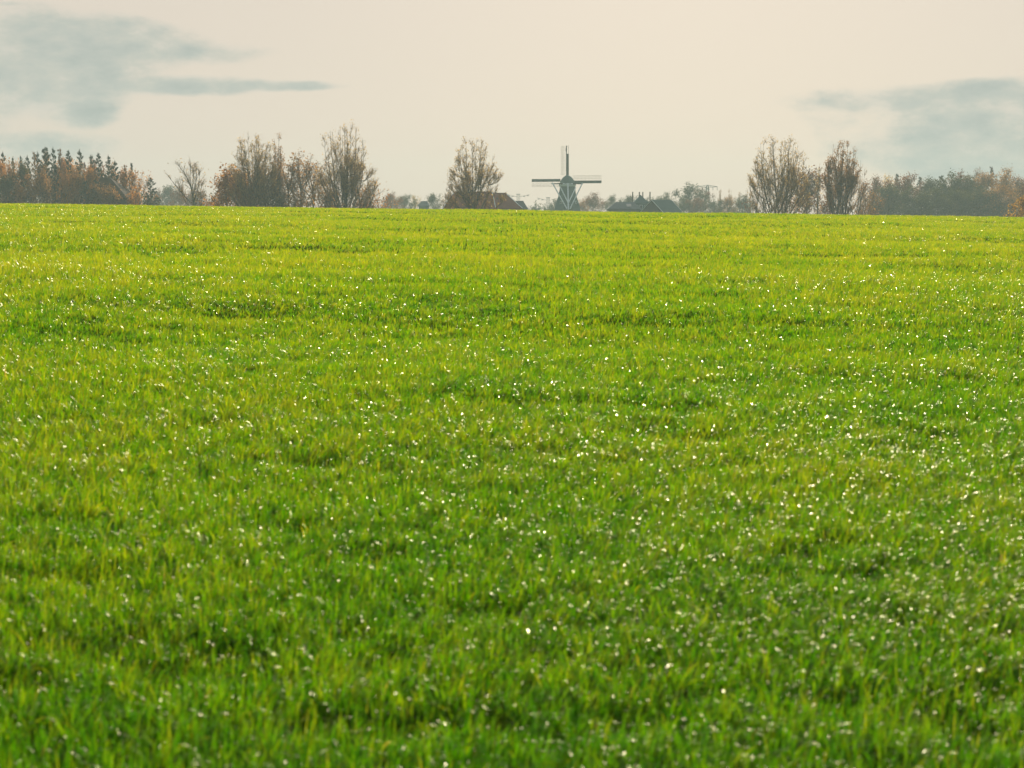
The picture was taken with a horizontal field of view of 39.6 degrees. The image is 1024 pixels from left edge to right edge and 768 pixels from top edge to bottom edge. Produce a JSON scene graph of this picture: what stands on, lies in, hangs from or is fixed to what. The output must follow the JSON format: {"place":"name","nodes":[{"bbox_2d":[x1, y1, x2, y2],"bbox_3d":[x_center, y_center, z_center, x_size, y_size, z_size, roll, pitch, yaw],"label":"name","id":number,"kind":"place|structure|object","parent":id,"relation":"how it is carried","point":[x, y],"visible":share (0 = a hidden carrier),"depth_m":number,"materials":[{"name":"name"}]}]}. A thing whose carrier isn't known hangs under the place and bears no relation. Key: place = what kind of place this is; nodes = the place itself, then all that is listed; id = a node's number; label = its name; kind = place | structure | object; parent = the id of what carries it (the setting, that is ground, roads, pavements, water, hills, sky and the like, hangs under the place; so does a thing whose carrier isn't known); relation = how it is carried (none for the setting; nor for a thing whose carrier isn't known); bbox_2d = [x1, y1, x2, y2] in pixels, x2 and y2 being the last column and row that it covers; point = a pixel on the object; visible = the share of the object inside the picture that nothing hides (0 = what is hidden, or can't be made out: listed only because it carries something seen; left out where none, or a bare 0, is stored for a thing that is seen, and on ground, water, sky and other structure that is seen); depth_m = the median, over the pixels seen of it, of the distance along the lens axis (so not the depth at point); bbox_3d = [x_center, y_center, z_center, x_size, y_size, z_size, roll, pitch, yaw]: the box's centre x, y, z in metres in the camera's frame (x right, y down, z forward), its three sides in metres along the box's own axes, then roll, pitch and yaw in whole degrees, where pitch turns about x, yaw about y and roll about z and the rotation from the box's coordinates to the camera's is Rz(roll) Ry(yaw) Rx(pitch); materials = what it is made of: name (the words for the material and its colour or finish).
{"place":"outdoors","nodes":[
{"label":"outdoors","id":0,"kind":"place"},
{"bbox_2d":[0,203,1023,767],"bbox_3d":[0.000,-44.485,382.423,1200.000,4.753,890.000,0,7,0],"label":"ground","id":1,"kind":"structure","parent":0,"point":[414,598],"depth_m":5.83,"materials":[{"name":"green plant"}]},
{"bbox_2d":[0,175,26,203],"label":"broadleaf tree","id":2,"kind":"object","parent":1,"relation":"on","point":[8,187],"visible":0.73,"depth_m":334.34,"materials":[{"name":"green plant"}]},
{"bbox_2d":[0,156,31,203],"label":"autumn tree","id":3,"kind":"object","parent":1,"relation":"on","point":[3,172],"visible":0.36,"depth_m":341.90,"materials":[{"name":"brown plant"}]},
{"bbox_2d":[3,159,36,203],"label":"broadleaf tree","id":4,"kind":"object","parent":1,"relation":"on","point":[22,167],"visible":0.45,"depth_m":337.94,"materials":[{"name":"green plant"}]},
{"bbox_2d":[8,170,38,203],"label":"autumn tree","id":5,"kind":"object","parent":1,"relation":"on","point":[21,194],"visible":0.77,"depth_m":334.40,"materials":[{"name":"brown plant"}]},
{"bbox_2d":[30,152,39,202],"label":"larch tree","id":6,"kind":"object","parent":1,"relation":"on","point":[34,163],"visible":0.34,"depth_m":345.96,"materials":[{"name":"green plant"}]},
{"bbox_2d":[27,165,56,203],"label":"broadleaf tree","id":7,"kind":"object","parent":1,"relation":"on","point":[42,185],"visible":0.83,"depth_m":336.16,"materials":[{"name":"brown plant"}]},
{"bbox_2d":[36,147,54,203],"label":"pine tree","id":8,"kind":"object","parent":1,"relation":"on","point":[44,157],"visible":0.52,"depth_m":341.94,"materials":[{"name":"green plant"}]},
{"bbox_2d":[49,148,56,183],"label":"pine tree","id":9,"kind":"object","parent":1,"relation":"on","point":[53,156],"visible":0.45,"depth_m":349.84,"materials":[{"name":"green plant"}]},
{"bbox_2d":[50,165,64,203],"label":"spruce tree","id":10,"kind":"object","parent":1,"relation":"on","point":[53,180],"visible":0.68,"depth_m":336.36,"materials":[{"name":"green plant"}]},
{"bbox_2d":[57,149,64,203],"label":"larch tree","id":11,"kind":"object","parent":1,"relation":"on","point":[59,163],"visible":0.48,"depth_m":345.95,"materials":[{"name":"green plant"}]},
{"bbox_2d":[50,157,74,203],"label":"autumn tree","id":12,"kind":"object","parent":1,"relation":"on","point":[64,165],"visible":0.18,"depth_m":363.13,"materials":[{"name":"brown plant"}]},
{"bbox_2d":[51,168,84,203],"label":"autumn tree","id":13,"kind":"object","parent":1,"relation":"on","point":[64,189],"visible":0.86,"depth_m":336.30,"materials":[{"name":"brown plant"}]},
{"bbox_2d":[62,150,76,194],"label":"pine tree","id":14,"kind":"object","parent":1,"relation":"on","point":[69,158],"visible":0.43,"depth_m":343.91,"materials":[{"name":"green plant"}]},
{"bbox_2d":[66,167,90,203],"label":"broadleaf tree","id":15,"kind":"object","parent":1,"relation":"on","point":[77,200],"visible":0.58,"depth_m":338.08,"materials":[{"name":"green plant"}]},
{"bbox_2d":[75,150,82,188],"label":"pine tree","id":16,"kind":"object","parent":1,"relation":"on","point":[80,157],"visible":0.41,"depth_m":345.92,"materials":[{"name":"green plant"}]},
{"bbox_2d":[1,192,156,204],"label":"undergrowth","id":17,"kind":"object","parent":1,"relation":"on","point":[142,195],"depth_m":346.06,"materials":[{"name":"brown plant"}]},
{"bbox_2d":[79,181,94,203],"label":"spruce tree","id":18,"kind":"object","parent":1,"relation":"on","point":[86,189],"visible":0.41,"depth_m":330.82,"materials":[{"name":"green plant"}]},
{"bbox_2d":[80,163,99,199],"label":"autumn tree","id":19,"kind":"object","parent":1,"relation":"on","point":[89,178],"visible":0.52,"depth_m":340.06,"materials":[{"name":"brown plant"}]},
{"bbox_2d":[84,156,105,180],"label":"broadleaf tree","id":20,"kind":"object","parent":1,"relation":"on","point":[102,166],"visible":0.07,"depth_m":361.92,"materials":[{"name":"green plant"}]},
{"bbox_2d":[93,153,102,183],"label":"pine tree","id":21,"kind":"object","parent":1,"relation":"on","point":[99,161],"visible":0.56,"depth_m":341.84,"materials":[{"name":"green plant"}]},
{"bbox_2d":[86,181,120,204],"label":"broadleaf tree","id":22,"kind":"object","parent":1,"relation":"on","point":[103,193],"visible":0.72,"depth_m":331.54,"materials":[{"name":"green plant"}]},
{"bbox_2d":[103,155,112,178],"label":"pine tree","id":23,"kind":"object","parent":1,"relation":"on","point":[108,162],"visible":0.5,"depth_m":345.88,"materials":[{"name":"green plant"}]},
{"bbox_2d":[86,177,139,204],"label":"barn","id":24,"kind":"structure","parent":1,"relation":"on","point":[111,182],"depth_m":336.90,"materials":[{"name":"grey tile"}]},
{"bbox_2d":[104,186,122,204],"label":"shrub","id":25,"kind":"object","parent":1,"relation":"on","point":[111,202],"visible":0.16,"depth_m":331.85,"materials":[{"name":"brown plant"}]},
{"bbox_2d":[111,161,120,181],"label":"pine tree","id":26,"kind":"object","parent":1,"relation":"on","point":[115,170],"visible":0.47,"depth_m":348.21,"materials":[{"name":"green plant"}]},
{"bbox_2d":[111,166,130,186],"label":"autumn tree","id":27,"kind":"object","parent":1,"relation":"on","point":[120,178],"visible":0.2,"depth_m":359.81,"materials":[{"name":"brown plant"}]},
{"bbox_2d":[125,180,142,204],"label":"shrub","id":28,"kind":"object","parent":1,"relation":"on","point":[131,201],"visible":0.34,"depth_m":333.83,"materials":[{"name":"brown plant"}]},
{"bbox_2d":[125,167,156,204],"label":"autumn tree","id":29,"kind":"object","parent":1,"relation":"on","point":[135,179],"visible":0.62,"depth_m":346.59,"materials":[{"name":"brown plant"}]},
{"bbox_2d":[144,177,160,204],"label":"pine tree","id":30,"kind":"object","parent":1,"relation":"on","point":[150,186],"visible":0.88,"depth_m":340.76,"materials":[{"name":"green plant"}]},
{"bbox_2d":[142,192,162,205],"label":"shrub","id":31,"kind":"object","parent":1,"relation":"on","point":[149,201],"visible":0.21,"depth_m":339.33,"materials":[{"name":"green plant"}]},
{"bbox_2d":[146,186,171,205],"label":"broadleaf tree","id":32,"kind":"object","parent":1,"relation":"on","point":[159,195],"visible":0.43,"depth_m":633.65,"materials":[{"name":"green plant"}]},
{"bbox_2d":[155,185,180,205],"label":"broadleaf tree","id":33,"kind":"object","parent":1,"relation":"on","point":[167,191],"visible":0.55,"depth_m":633.33,"materials":[{"name":"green plant"}]},
{"bbox_2d":[168,185,190,205],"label":"broadleaf tree","id":34,"kind":"object","parent":1,"relation":"on","point":[176,196],"visible":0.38,"depth_m":553.64,"materials":[{"name":"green plant"}]},
{"bbox_2d":[164,157,217,205],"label":"bare tree","id":35,"kind":"object","parent":1,"relation":"on","point":[191,185],"visible":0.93,"depth_m":316.73,"materials":[{"name":"brown plant"}]},
{"bbox_2d":[175,188,207,205],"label":"broadleaf tree","id":36,"kind":"object","parent":1,"relation":"on","point":[197,204],"visible":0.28,"depth_m":514.15,"materials":[{"name":"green plant"}]},
{"bbox_2d":[191,185,218,205],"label":"shrub","id":37,"kind":"object","parent":1,"relation":"on","point":[201,197],"visible":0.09,"depth_m":312.51,"materials":[{"name":"brown plant"}]},
{"bbox_2d":[200,162,245,206],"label":"autumn tree","id":38,"kind":"object","parent":1,"relation":"on","point":[223,179],"visible":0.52,"depth_m":303.51,"materials":[{"name":"brown plant"}]},
{"bbox_2d":[218,169,253,206],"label":"autumn tree","id":39,"kind":"object","parent":1,"relation":"on","point":[234,186],"visible":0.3,"depth_m":301.68,"materials":[{"name":"brown plant"}]},
{"bbox_2d":[225,131,280,206],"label":"poplar tree","id":40,"kind":"object","parent":1,"relation":"on","point":[255,186],"visible":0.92,"depth_m":295.71,"materials":[{"name":"brown plant"}]},
{"bbox_2d":[236,169,293,206],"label":"autumn tree","id":41,"kind":"object","parent":1,"relation":"on","point":[269,191],"visible":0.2,"depth_m":302.77,"materials":[{"name":"brown plant"}]},
{"bbox_2d":[259,188,290,206],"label":"shrub","id":42,"kind":"object","parent":1,"relation":"on","point":[276,200],"visible":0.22,"depth_m":300.77,"materials":[{"name":"brown plant"}]},
{"bbox_2d":[268,132,288,206],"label":"poplar tree","id":43,"kind":"object","parent":1,"relation":"on","point":[278,180],"visible":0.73,"depth_m":300.73,"materials":[{"name":"brown plant"}]},
{"bbox_2d":[268,151,310,206],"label":"autumn tree","id":44,"kind":"object","parent":1,"relation":"on","point":[288,174],"visible":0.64,"depth_m":312.54,"materials":[{"name":"brown plant"}]},
{"bbox_2d":[282,181,316,207],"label":"shrub","id":45,"kind":"object","parent":1,"relation":"on","point":[294,203],"visible":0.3,"depth_m":307.23,"materials":[{"name":"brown plant"}]},
{"bbox_2d":[282,147,321,207],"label":"autumn tree","id":46,"kind":"object","parent":1,"relation":"on","point":[297,166],"visible":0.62,"depth_m":314.16,"materials":[{"name":"brown plant"}]},
{"bbox_2d":[287,154,331,207],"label":"autumn tree","id":47,"kind":"object","parent":1,"relation":"on","point":[308,178],"visible":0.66,"depth_m":312.14,"materials":[{"name":"brown plant"}]},
{"bbox_2d":[307,184,343,207],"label":"shrub","id":48,"kind":"object","parent":1,"relation":"on","point":[329,203],"visible":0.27,"depth_m":293.29,"materials":[{"name":"brown plant"}]},
{"bbox_2d":[313,119,380,207],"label":"poplar tree","id":49,"kind":"object","parent":1,"relation":"on","point":[348,185],"visible":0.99,"depth_m":287.34,"materials":[{"name":"brown plant"}]},
{"bbox_2d":[351,180,387,207],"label":"shrub","id":50,"kind":"object","parent":1,"relation":"on","point":[363,190],"visible":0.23,"depth_m":294.88,"materials":[{"name":"brown plant"}]},
{"bbox_2d":[356,190,398,207],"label":"shrub","id":51,"kind":"object","parent":1,"relation":"on","point":[373,205],"visible":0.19,"depth_m":293.48,"materials":[{"name":"brown plant"}]},
{"bbox_2d":[380,191,405,208],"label":"broadleaf tree","id":52,"kind":"object","parent":1,"relation":"on","point":[391,197],"visible":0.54,"depth_m":554.38,"materials":[{"name":"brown plant"}]},
{"bbox_2d":[395,194,417,208],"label":"broadleaf tree","id":53,"kind":"object","parent":1,"relation":"on","point":[406,201],"visible":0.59,"depth_m":573.94,"materials":[{"name":"grey plant"}]},
{"bbox_2d":[418,201,429,208],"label":"outbuilding","id":54,"kind":"structure","parent":1,"relation":"on","point":[423,204],"depth_m":513.46,"materials":[{"name":"paint"}]},
{"bbox_2d":[426,193,443,208],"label":"broadleaf tree","id":55,"kind":"object","parent":1,"relation":"on","point":[432,198],"visible":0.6,"depth_m":555.14,"materials":[{"name":"grey plant"}]},
{"bbox_2d":[437,193,462,209],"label":"shrub","id":56,"kind":"object","parent":1,"relation":"on","point":[447,203],"visible":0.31,"depth_m":297.99,"materials":[{"name":"brown plant"}]},
{"bbox_2d":[443,191,495,209],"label":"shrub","id":57,"kind":"object","parent":1,"relation":"on","point":[460,204],"visible":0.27,"depth_m":373.41,"materials":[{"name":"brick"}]},
{"bbox_2d":[442,136,507,209],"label":"poplar tree","id":58,"kind":"object","parent":1,"relation":"on","point":[468,177],"visible":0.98,"depth_m":285.77,"materials":[{"name":"brown plant"}]},
{"bbox_2d":[493,193,521,209],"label":"farmhouse","id":59,"kind":"object","parent":1,"relation":"on","point":[509,203],"visible":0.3,"depth_m":379.53,"materials":[{"name":"brick"}]},
{"bbox_2d":[532,146,601,211],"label":"windmill","id":60,"kind":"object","parent":1,"relation":"on","point":[567,199],"visible":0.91,"depth_m":468.57,"materials":[{"name":"paint"}]},
{"bbox_2d":[579,190,606,211],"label":"broadleaf tree","id":61,"kind":"object","parent":1,"relation":"on","point":[595,204],"visible":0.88,"depth_m":594.47,"materials":[{"name":"grey plant"}]},
{"bbox_2d":[604,193,621,211],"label":"broadleaf tree","id":62,"kind":"object","parent":1,"relation":"on","point":[610,199],"visible":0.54,"depth_m":584.86,"materials":[{"name":"grey plant"}]},
{"bbox_2d":[607,202,641,211],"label":"house","id":63,"kind":"structure","parent":1,"relation":"on","point":[624,206],"depth_m":448.72,"materials":[{"name":"paint"}]},
{"bbox_2d":[632,192,650,210],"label":"villa","id":64,"kind":"object","parent":1,"relation":"on","point":[640,201],"visible":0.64,"depth_m":455.85,"materials":[{"name":"stone"}]},
{"bbox_2d":[658,189,677,205],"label":"broadleaf tree","id":65,"kind":"object","parent":1,"relation":"on","point":[665,197],"visible":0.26,"depth_m":593.95,"materials":[{"name":"grey plant"}]},
{"bbox_2d":[675,197,693,212],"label":"broadleaf tree","id":66,"kind":"object","parent":1,"relation":"on","point":[685,208],"visible":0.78,"depth_m":554.65,"materials":[{"name":"grey plant"}]},
{"bbox_2d":[671,181,708,209],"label":"oak tree","id":67,"kind":"object","parent":1,"relation":"on","point":[688,191],"visible":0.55,"depth_m":583.66,"materials":[{"name":"grey plant"}]},
{"bbox_2d":[683,196,708,212],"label":"broadleaf tree","id":68,"kind":"object","parent":1,"relation":"on","point":[696,204],"visible":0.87,"depth_m":554.60,"materials":[{"name":"grey plant"}]},
{"bbox_2d":[692,188,715,211],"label":"broadleaf tree","id":69,"kind":"object","parent":1,"relation":"on","point":[713,196],"visible":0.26,"depth_m":594.86,"materials":[{"name":"grey plant"}]},
{"bbox_2d":[699,199,724,212],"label":"broadleaf tree","id":70,"kind":"object","parent":1,"relation":"on","point":[713,206],"visible":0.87,"depth_m":554.85,"materials":[{"name":"grey plant"}]},
{"bbox_2d":[717,197,737,212],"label":"broadleaf tree","id":71,"kind":"object","parent":1,"relation":"on","point":[729,203],"visible":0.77,"depth_m":554.75,"materials":[{"name":"grey plant"}]},
{"bbox_2d":[729,195,754,212],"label":"broadleaf tree","id":72,"kind":"object","parent":1,"relation":"on","point":[739,203],"visible":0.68,"depth_m":554.86,"materials":[{"name":"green plant"}]},
{"bbox_2d":[738,191,780,213],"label":"shrub","id":73,"kind":"object","parent":1,"relation":"on","point":[749,210],"visible":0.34,"depth_m":327.28,"materials":[{"name":"brown plant"}]},
{"bbox_2d":[747,133,812,213],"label":"poplar tree","id":74,"kind":"object","parent":1,"relation":"on","point":[786,180],"visible":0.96,"depth_m":296.02,"materials":[{"name":"brown plant"}]},
{"bbox_2d":[784,163,834,213],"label":"autumn tree","id":75,"kind":"object","parent":1,"relation":"on","point":[811,188],"visible":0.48,"depth_m":394.31,"materials":[{"name":"brown plant"}]},
{"bbox_2d":[814,166,822,213],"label":"slender tree","id":76,"kind":"object","parent":1,"relation":"on","point":[817,185],"visible":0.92,"depth_m":326.88,"materials":[{"name":"brown plant"}]},
{"bbox_2d":[807,194,844,214],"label":"shrub","id":77,"kind":"object","parent":1,"relation":"on","point":[823,210],"visible":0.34,"depth_m":337.46,"materials":[{"name":"brown plant"}]},
{"bbox_2d":[821,140,868,214],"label":"poplar tree","id":78,"kind":"object","parent":1,"relation":"on","point":[842,186],"visible":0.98,"depth_m":305.93,"materials":[{"name":"brown plant"}]},
{"bbox_2d":[836,164,874,214],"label":"bare tree","id":79,"kind":"object","parent":1,"relation":"on","point":[860,205],"visible":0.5,"depth_m":313.51,"materials":[{"name":"brown plant"}]},
{"bbox_2d":[852,189,887,214],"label":"shrub","id":80,"kind":"object","parent":1,"relation":"on","point":[867,210],"visible":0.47,"depth_m":341.24,"materials":[{"name":"brown plant"}]},
{"bbox_2d":[859,175,893,211],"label":"broadleaf tree","id":81,"kind":"object","parent":1,"relation":"on","point":[874,187],"visible":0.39,"depth_m":464.36,"materials":[{"name":"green plant"}]},
{"bbox_2d":[865,183,912,215],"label":"broadleaf tree","id":82,"kind":"object","parent":1,"relation":"on","point":[891,193],"visible":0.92,"depth_m":450.46,"materials":[{"name":"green plant"}]},
{"bbox_2d":[891,172,924,206],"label":"broadleaf tree","id":83,"kind":"object","parent":1,"relation":"on","point":[900,187],"visible":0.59,"depth_m":473.46,"materials":[{"name":"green plant"}]},
{"bbox_2d":[894,183,937,215],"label":"broadleaf tree","id":84,"kind":"object","parent":1,"relation":"on","point":[911,199],"visible":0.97,"depth_m":446.53,"materials":[{"name":"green plant"}]},
{"bbox_2d":[910,177,940,215],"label":"broadleaf tree","id":85,"kind":"object","parent":1,"relation":"on","point":[930,184],"visible":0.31,"depth_m":472.26,"materials":[{"name":"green plant"}]},
{"bbox_2d":[914,184,961,215],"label":"broadleaf tree","id":86,"kind":"object","parent":1,"relation":"on","point":[936,192],"visible":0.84,"depth_m":446.75,"materials":[{"name":"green plant"}]},
{"bbox_2d":[868,186,1023,216],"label":"undergrowth","id":87,"kind":"object","parent":1,"relation":"on","point":[942,212],"visible":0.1,"depth_m":459.30,"materials":[{"name":"brown plant"}]},
{"bbox_2d":[933,168,966,214],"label":"broadleaf tree","id":88,"kind":"object","parent":1,"relation":"on","point":[951,186],"visible":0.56,"depth_m":470.74,"materials":[{"name":"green plant"}]},
{"bbox_2d":[939,188,976,216],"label":"broadleaf tree","id":89,"kind":"object","parent":1,"relation":"on","point":[962,199],"visible":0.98,"depth_m":444.44,"materials":[{"name":"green plant"}]},
{"bbox_2d":[946,168,971,210],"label":"broadleaf tree","id":90,"kind":"object","parent":1,"relation":"on","point":[959,174],"visible":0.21,"depth_m":474.96,"materials":[{"name":"brown plant"}]},
{"bbox_2d":[953,172,989,210],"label":"broadleaf tree","id":91,"kind":"object","parent":1,"relation":"on","point":[968,187],"visible":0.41,"depth_m":468.30,"materials":[{"name":"grey plant"}]},
{"bbox_2d":[959,182,1007,216],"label":"broadleaf tree","id":92,"kind":"object","parent":1,"relation":"on","point":[981,199],"visible":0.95,"depth_m":444.33,"materials":[{"name":"plant"}]},
{"bbox_2d":[970,170,1002,215],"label":"broadleaf tree","id":93,"kind":"object","parent":1,"relation":"on","point":[987,181],"visible":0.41,"depth_m":466.44,"materials":[{"name":"brown plant"}]},
{"bbox_2d":[978,183,1019,216],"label":"broadleaf tree","id":94,"kind":"object","parent":1,"relation":"on","point":[996,202],"visible":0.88,"depth_m":443.53,"materials":[{"name":"grey plant"}]},
{"bbox_2d":[988,167,1023,213],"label":"broadleaf tree","id":95,"kind":"object","parent":1,"relation":"on","point":[1004,181],"visible":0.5,"depth_m":463.58,"materials":[{"name":"brown plant"}]},
{"bbox_2d":[1003,195,1023,216],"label":"autumn tree","id":96,"kind":"object","parent":1,"relation":"on","point":[1021,205],"visible":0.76,"depth_m":248.32,"materials":[{"name":"brown plant"}]},
{"bbox_2d":[1007,176,1023,203],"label":"broadleaf tree","id":97,"kind":"object","parent":1,"relation":"on","point":[1017,185],"visible":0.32,"depth_m":468.84,"materials":[{"name":"brown plant"}]},
{"bbox_2d":[0,0,1023,216],"label":"sky","id":98,"kind":"structure","parent":0,"point":[645,96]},
{"bbox_2d":[641,200,682,212],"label":"gabled barn","id":99,"kind":"structure","parent":0,"point":[664,206],"depth_m":445.97,"materials":[{"name":"stone"}]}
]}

